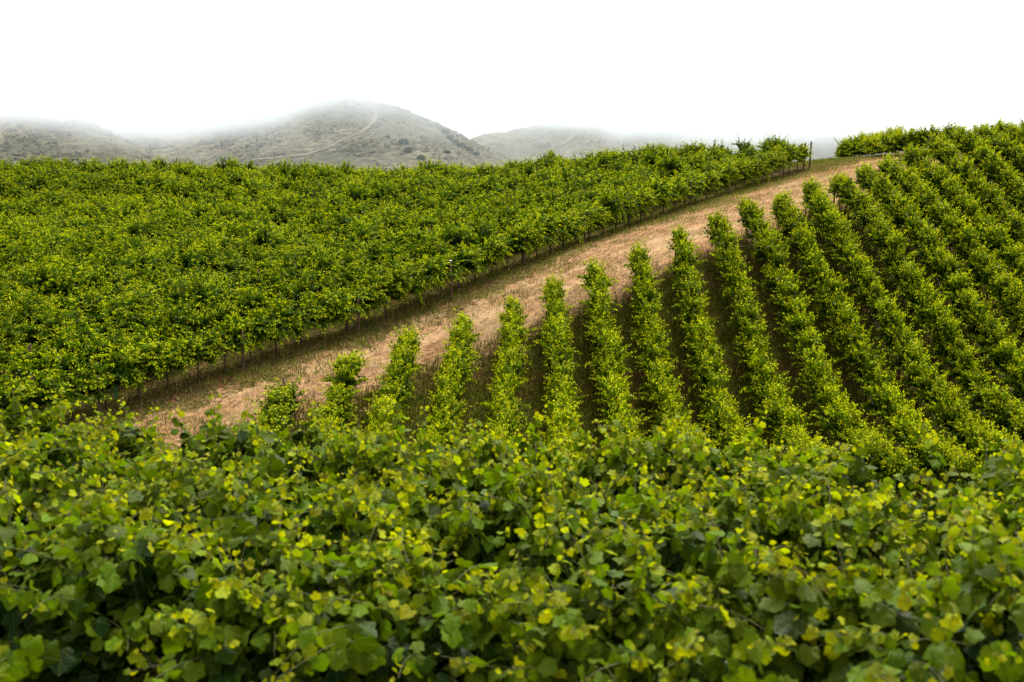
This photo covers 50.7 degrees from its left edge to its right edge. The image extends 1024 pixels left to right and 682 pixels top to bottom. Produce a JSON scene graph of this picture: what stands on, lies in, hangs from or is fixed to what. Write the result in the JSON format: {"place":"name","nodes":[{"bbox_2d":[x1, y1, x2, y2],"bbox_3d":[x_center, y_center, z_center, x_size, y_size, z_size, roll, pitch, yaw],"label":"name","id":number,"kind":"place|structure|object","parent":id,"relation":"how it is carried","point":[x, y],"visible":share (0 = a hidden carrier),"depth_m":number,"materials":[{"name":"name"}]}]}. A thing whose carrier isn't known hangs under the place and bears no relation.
{"place":"outdoors","nodes":[
{"label":"outdoors","id":0,"kind":"place"},
{"bbox_2d":[0,87,156,179],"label":"hill","id":1,"kind":"structure","parent":0,"point":[98,145],"depth_m":632.35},
{"bbox_2d":[61,80,511,171],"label":"hill","id":2,"kind":"structure","parent":0,"point":[309,145],"depth_m":804.94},
{"bbox_2d":[252,99,377,159],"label":"footpath","id":3,"kind":"structure","parent":2,"relation":"on","point":[374,118],"depth_m":734.43,"materials":[{"name":"grey soil"}]},
{"bbox_2d":[398,139,408,143],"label":"bush","id":4,"kind":"object","parent":2,"relation":"on","point":[402,141],"visible":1,"depth_m":711.07,"materials":[{"name":"grey plant"}]},
{"bbox_2d":[404,147,412,152],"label":"bush","id":5,"kind":"object","parent":2,"relation":"on","point":[407,149],"visible":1,"depth_m":693.40,"materials":[{"name":"grey plant"}]},
{"bbox_2d":[416,154,425,159],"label":"bush","id":6,"kind":"object","parent":2,"relation":"on","point":[421,157],"visible":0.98,"depth_m":681.40,"materials":[{"name":"grey plant"}]},
{"bbox_2d":[441,128,449,134],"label":"bush","id":7,"kind":"object","parent":2,"relation":"on","point":[446,131],"visible":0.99,"depth_m":803.48,"materials":[{"name":"grey plant"}]},
{"bbox_2d":[446,134,453,139],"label":"bush","id":8,"kind":"object","parent":2,"relation":"on","point":[451,136],"visible":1,"depth_m":790.55,"materials":[{"name":"grey plant"}]},
{"bbox_2d":[457,142,466,147],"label":"bush","id":9,"kind":"object","parent":2,"relation":"on","point":[459,144],"visible":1,"depth_m":778.46,"materials":[{"name":"grey plant"}]},
{"bbox_2d":[465,146,473,151],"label":"bush","id":10,"kind":"object","parent":2,"relation":"on","point":[470,148],"visible":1,"depth_m":775.10,"materials":[{"name":"grey plant"}]},
{"bbox_2d":[0,153,1023,681],"bbox_3d":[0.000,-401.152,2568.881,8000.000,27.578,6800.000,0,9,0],"label":"ground","id":11,"kind":"structure","parent":0,"point":[656,245],"depth_m":50.40,"materials":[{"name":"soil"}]},
{"bbox_2d":[0,156,35,170],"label":"vine row","id":12,"kind":"object","parent":11,"relation":"on","point":[11,163],"visible":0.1,"depth_m":102.75,"materials":[{"name":"green plant"}]},
{"bbox_2d":[0,154,56,171],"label":"vine row","id":13,"kind":"object","parent":11,"relation":"on","point":[8,166],"visible":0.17,"depth_m":102.21,"materials":[{"name":"green plant"}]},
{"bbox_2d":[0,155,92,172],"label":"vine row","id":14,"kind":"object","parent":11,"relation":"on","point":[51,164],"visible":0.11,"depth_m":101.29,"materials":[{"name":"green plant"}]},
{"bbox_2d":[0,157,109,181],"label":"vine row","id":15,"kind":"object","parent":11,"relation":"on","point":[30,172],"visible":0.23,"depth_m":98.47,"materials":[{"name":"green plant"}]},
{"bbox_2d":[0,156,152,192],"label":"vine row","id":16,"kind":"object","parent":11,"relation":"on","point":[95,166],"visible":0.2,"depth_m":97.20,"materials":[{"name":"green plant"}]},
{"bbox_2d":[0,156,189,194],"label":"vine row","id":17,"kind":"object","parent":11,"relation":"on","point":[36,184],"visible":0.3,"depth_m":94.15,"materials":[{"name":"green plant"}]},
{"bbox_2d":[0,154,216,204],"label":"vine row","id":18,"kind":"object","parent":11,"relation":"on","point":[21,192],"visible":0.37,"depth_m":94.19,"materials":[{"name":"green plant"}]},
{"bbox_2d":[114,385,116,398],"bbox_3d":[-15.823,1.972,43.148,0.074,0.720,0.074,4,10,22],"label":"grow tube","id":19,"kind":"object","parent":11,"relation":"on","point":[115,390],"visible":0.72,"depth_m":43.13,"materials":[{"name":"green plastic"}]},
{"bbox_2d":[0,160,256,207],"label":"vine row","id":20,"kind":"object","parent":11,"relation":"on","point":[104,180],"visible":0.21,"depth_m":94.21,"materials":[{"name":"green plant"}]},
{"bbox_2d":[1,154,277,208],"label":"vine row","id":21,"kind":"object","parent":11,"relation":"on","point":[121,185],"visible":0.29,"depth_m":91.55,"materials":[{"name":"green plant"}]},
{"bbox_2d":[0,156,309,217],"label":"vine row","id":22,"kind":"object","parent":11,"relation":"on","point":[22,208],"visible":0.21,"depth_m":87.72,"materials":[{"name":"green plant"}]},
{"bbox_2d":[0,159,309,219],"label":"vine row","id":23,"kind":"object","parent":11,"relation":"on","point":[157,185],"visible":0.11,"depth_m":90.06,"materials":[{"name":"green plant"}]},
{"bbox_2d":[0,156,377,221],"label":"vine row","id":24,"kind":"object","parent":11,"relation":"on","point":[238,178],"visible":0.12,"depth_m":92.07,"materials":[{"name":"green plant"}]},
{"bbox_2d":[0,158,389,231],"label":"vine row","id":25,"kind":"object","parent":11,"relation":"on","point":[297,173],"visible":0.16,"depth_m":82.74,"materials":[{"name":"green plant"}]},
{"bbox_2d":[0,160,390,223],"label":"vine row","id":26,"kind":"object","parent":11,"relation":"on","point":[212,185],"visible":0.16,"depth_m":86.46,"materials":[{"name":"green plant"}]},
{"bbox_2d":[0,162,459,238],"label":"vine row","id":27,"kind":"object","parent":11,"relation":"on","point":[257,186],"visible":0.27,"depth_m":83.75,"materials":[{"name":"green plant"}]},
{"bbox_2d":[0,156,473,250],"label":"vine row","id":28,"kind":"object","parent":11,"relation":"on","point":[244,202],"visible":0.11,"depth_m":81.89,"materials":[{"name":"green plant"}]},
{"bbox_2d":[0,160,474,242],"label":"vine row","id":29,"kind":"object","parent":11,"relation":"on","point":[18,233],"visible":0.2,"depth_m":75.91,"materials":[{"name":"green plant"}]},
{"bbox_2d":[232,376,310,446],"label":"vine row","id":30,"kind":"object","parent":11,"relation":"on","point":[279,405],"visible":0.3,"depth_m":41.03,"materials":[{"name":"green plant"}]},
{"bbox_2d":[0,151,562,268],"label":"vine row","id":31,"kind":"object","parent":11,"relation":"on","point":[148,228],"visible":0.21,"depth_m":71.10,"materials":[{"name":"green plant"}]},
{"bbox_2d":[0,155,563,259],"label":"vine row","id":32,"kind":"object","parent":11,"relation":"on","point":[101,232],"visible":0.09,"depth_m":72.89,"materials":[{"name":"green plant"}]},
{"bbox_2d":[0,149,583,277],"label":"vine row","id":33,"kind":"object","parent":11,"relation":"on","point":[284,215],"visible":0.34,"depth_m":75.41,"materials":[{"name":"green plant"}]},
{"bbox_2d":[0,150,620,285],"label":"vine row","id":34,"kind":"object","parent":11,"relation":"on","point":[221,228],"visible":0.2,"depth_m":69.04,"materials":[{"name":"green plant"}]},
{"bbox_2d":[0,146,627,300],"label":"vine row","id":35,"kind":"object","parent":11,"relation":"on","point":[468,187],"visible":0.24,"depth_m":70.68,"materials":[{"name":"green plant"}]},
{"bbox_2d":[292,347,374,443],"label":"vine row","id":36,"kind":"object","parent":11,"relation":"on","point":[344,381],"visible":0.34,"depth_m":42.18,"materials":[{"name":"green plant"}]},
{"bbox_2d":[0,141,668,303],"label":"vine row","id":37,"kind":"object","parent":11,"relation":"on","point":[41,278],"visible":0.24,"depth_m":62.26,"materials":[{"name":"green plant"}]},
{"bbox_2d":[0,140,677,321],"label":"vine row","id":38,"kind":"object","parent":11,"relation":"on","point":[188,261],"visible":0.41,"depth_m":60.41,"materials":[{"name":"green plant"}]},
{"bbox_2d":[0,138,708,339],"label":"vine row","id":39,"kind":"object","parent":11,"relation":"on","point":[91,301],"visible":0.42,"depth_m":62.18,"materials":[{"name":"green plant"}]},
{"bbox_2d":[0,139,729,374],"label":"vine row","id":40,"kind":"object","parent":11,"relation":"on","point":[32,333],"visible":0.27,"depth_m":54.33,"materials":[{"name":"green plant"}]},
{"bbox_2d":[0,132,756,380],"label":"vine row","id":41,"kind":"object","parent":11,"relation":"on","point":[667,166],"visible":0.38,"depth_m":55.51,"materials":[{"name":"green plant"}]},
{"bbox_2d":[351,323,430,465],"bbox_3d":[-4.711,2.520,41.333,2.018,4.704,16.100,0,9,2],"label":"vine row","id":42,"kind":"object","parent":11,"relation":"on","point":[402,368],"visible":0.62,"depth_m":42.95,"materials":[{"name":"green plant"}]},
{"bbox_2d":[0,130,788,415],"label":"vine row","id":43,"kind":"object","parent":11,"relation":"on","point":[184,321],"visible":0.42,"depth_m":51.22,"materials":[{"name":"green plant"}]},
{"bbox_2d":[0,138,813,422],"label":"vine row","id":44,"kind":"object","parent":11,"relation":"on","point":[156,358],"visible":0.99,"depth_m":51.43,"materials":[{"name":"green plant"}]},
{"bbox_2d":[408,307,482,464],"bbox_3d":[-2.552,2.183,42.584,2.425,5.048,17.985,0,9,0],"label":"vine row","id":45,"kind":"object","parent":11,"relation":"on","point":[460,353],"visible":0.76,"depth_m":43.80,"materials":[{"name":"green plant"}]},
{"bbox_2d":[27,153,903,435],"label":"weeds","id":46,"kind":"object","parent":11,"relation":"on","point":[814,162],"visible":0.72,"depth_m":57.14,"materials":[{"name":"brown plant"}]},
{"bbox_2d":[476,292,537,446],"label":"vine row","id":47,"kind":"object","parent":11,"relation":"on","point":[503,405],"visible":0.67,"depth_m":44.56,"materials":[{"name":"green plant"}]},
{"bbox_2d":[0,473,1023,681],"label":"vine row","id":48,"kind":"object","parent":11,"relation":"on","point":[105,600],"visible":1,"depth_m":6.03,"materials":[{"name":"green plant"}]},
{"bbox_2d":[0,414,1023,641],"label":"vine row","id":49,"kind":"object","parent":11,"relation":"on","point":[518,511],"visible":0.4,"depth_m":8.35,"materials":[{"name":"green plant"}]},
{"bbox_2d":[0,376,1023,595],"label":"vine row","id":50,"kind":"object","parent":11,"relation":"on","point":[320,453],"visible":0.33,"depth_m":10.67,"materials":[{"name":"green plant"}]},
{"bbox_2d":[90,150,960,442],"bbox_3d":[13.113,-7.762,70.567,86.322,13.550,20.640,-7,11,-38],"label":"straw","id":51,"kind":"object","parent":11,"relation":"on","point":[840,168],"visible":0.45,"depth_m":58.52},
{"bbox_2d":[532,267,586,472],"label":"vine row","id":52,"kind":"object","parent":11,"relation":"on","point":[559,388],"visible":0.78,"depth_m":45.40,"materials":[{"name":"green plant"}]},
{"bbox_2d":[196,152,1023,511],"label":"grass","id":53,"kind":"structure","parent":11,"relation":"on","point":[680,346],"depth_m":48.48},
{"bbox_2d":[572,255,650,469],"bbox_3d":[4.121,0.763,45.029,2.752,7.247,22.441,0,9,0],"label":"vine row","id":54,"kind":"object","parent":11,"relation":"on","point":[614,394],"visible":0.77,"depth_m":46.68,"materials":[{"name":"green plant"}]},
{"bbox_2d":[620,238,727,470],"bbox_3d":[6.328,0.314,45.355,2.485,8.012,24.226,0,9,0],"label":"vine row","id":55,"kind":"object","parent":11,"relation":"on","point":[654,359],"visible":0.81,"depth_m":46.76,"materials":[{"name":"green plant"}]},
{"bbox_2d":[662,222,780,464],"bbox_3d":[8.371,-0.199,46.056,2.372,8.857,25.190,0,9,2],"label":"vine row","id":56,"kind":"object","parent":11,"relation":"on","point":[724,424],"visible":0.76,"depth_m":46.17,"materials":[{"name":"green plant"}]},
{"bbox_2d":[700,208,852,475],"bbox_3d":[10.610,-0.612,46.288,2.371,9.444,27.820,0,9,3],"label":"vine row","id":57,"kind":"object","parent":11,"relation":"on","point":[781,419],"visible":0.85,"depth_m":46.74,"materials":[{"name":"green plant"}]},
{"bbox_2d":[732,194,928,499],"bbox_3d":[12.813,-1.121,47.575,2.344,9.983,29.028,0,9,2],"label":"vine row","id":58,"kind":"object","parent":11,"relation":"on","point":[844,425],"visible":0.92,"depth_m":45.10,"materials":[{"name":"green plant"}]},
{"bbox_2d":[767,189,984,495],"bbox_3d":[14.906,-1.444,48.446,2.286,10.213,30.351,0,9,1],"label":"vine row","id":59,"kind":"object","parent":11,"relation":"on","point":[901,422],"visible":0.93,"depth_m":45.59,"materials":[{"name":"green plant"}]},
{"bbox_2d":[834,120,968,157],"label":"vine row","id":60,"kind":"object","parent":11,"relation":"on","point":[896,140],"visible":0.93,"depth_m":88.88,"materials":[{"name":"green plant"}]},
{"bbox_2d":[797,173,1023,480],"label":"vine row","id":61,"kind":"object","parent":11,"relation":"on","point":[945,405],"visible":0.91,"depth_m":46.92,"materials":[{"name":"green plant"}]},
{"bbox_2d":[825,172,1023,446],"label":"vine row","id":62,"kind":"object","parent":11,"relation":"on","point":[931,310],"visible":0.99,"depth_m":49.41,"materials":[{"name":"green plant"}]},
{"bbox_2d":[854,158,1023,406],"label":"vine row","id":63,"kind":"object","parent":11,"relation":"on","point":[982,325],"visible":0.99,"depth_m":51.77,"materials":[{"name":"green plant"}]},
{"bbox_2d":[875,152,1023,346],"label":"vine row","id":64,"kind":"object","parent":11,"relation":"on","point":[1002,290],"visible":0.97,"depth_m":56.11,"materials":[{"name":"green plant"}]},
{"bbox_2d":[896,142,1023,288],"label":"vine row","id":65,"kind":"object","parent":11,"relation":"on","point":[945,184],"visible":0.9,"depth_m":60.20,"materials":[{"name":"green plant"}]},
{"bbox_2d":[921,130,1023,250],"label":"vine row","id":66,"kind":"object","parent":11,"relation":"on","point":[945,153],"visible":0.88,"depth_m":64.02,"materials":[{"name":"green plant"}]},
{"bbox_2d":[943,123,1023,216],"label":"vine row","id":67,"kind":"object","parent":11,"relation":"on","point":[994,169],"visible":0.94,"depth_m":67.22,"materials":[{"name":"green plant"}]},
{"bbox_2d":[969,120,1023,177],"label":"vine row","id":68,"kind":"object","parent":11,"relation":"on","point":[1012,151],"visible":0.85,"depth_m":70.56,"materials":[{"name":"green plant"}]},
{"bbox_2d":[990,117,1023,146],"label":"vine row","id":69,"kind":"object","parent":11,"relation":"on","point":[1014,130],"visible":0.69,"depth_m":73.95,"materials":[{"name":"green plant"}]},
{"bbox_2d":[0,0,1023,138],"label":"sky","id":70,"kind":"structure","parent":0,"point":[472,68],"materials":[{"name":"white"}]},
{"bbox_2d":[470,106,938,161],"bbox_3d":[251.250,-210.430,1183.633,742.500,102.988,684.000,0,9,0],"label":"hill","id":71,"kind":"structure","parent":0,"point":[641,134],"depth_m":1110.53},
{"bbox_2d":[0,80,914,170],"bbox_3d":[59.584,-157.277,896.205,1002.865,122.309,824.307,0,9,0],"label":"scrub","id":72,"kind":"object","parent":71,"relation":"on","point":[201,100],"visible":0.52,"depth_m":811.84,"materials":[{"name":"grey plant"}]},
{"bbox_2d":[543,128,587,151],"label":"footpath","id":73,"kind":"structure","parent":71,"relation":"on","point":[567,139],"depth_m":1075.95,"materials":[{"name":"grey soil"}]},
{"bbox_2d":[846,149,925,158],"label":"hill","id":74,"kind":"structure","parent":0,"point":[883,153],"depth_m":550.17,"materials":[{"name":"brown soil"}]}
]}

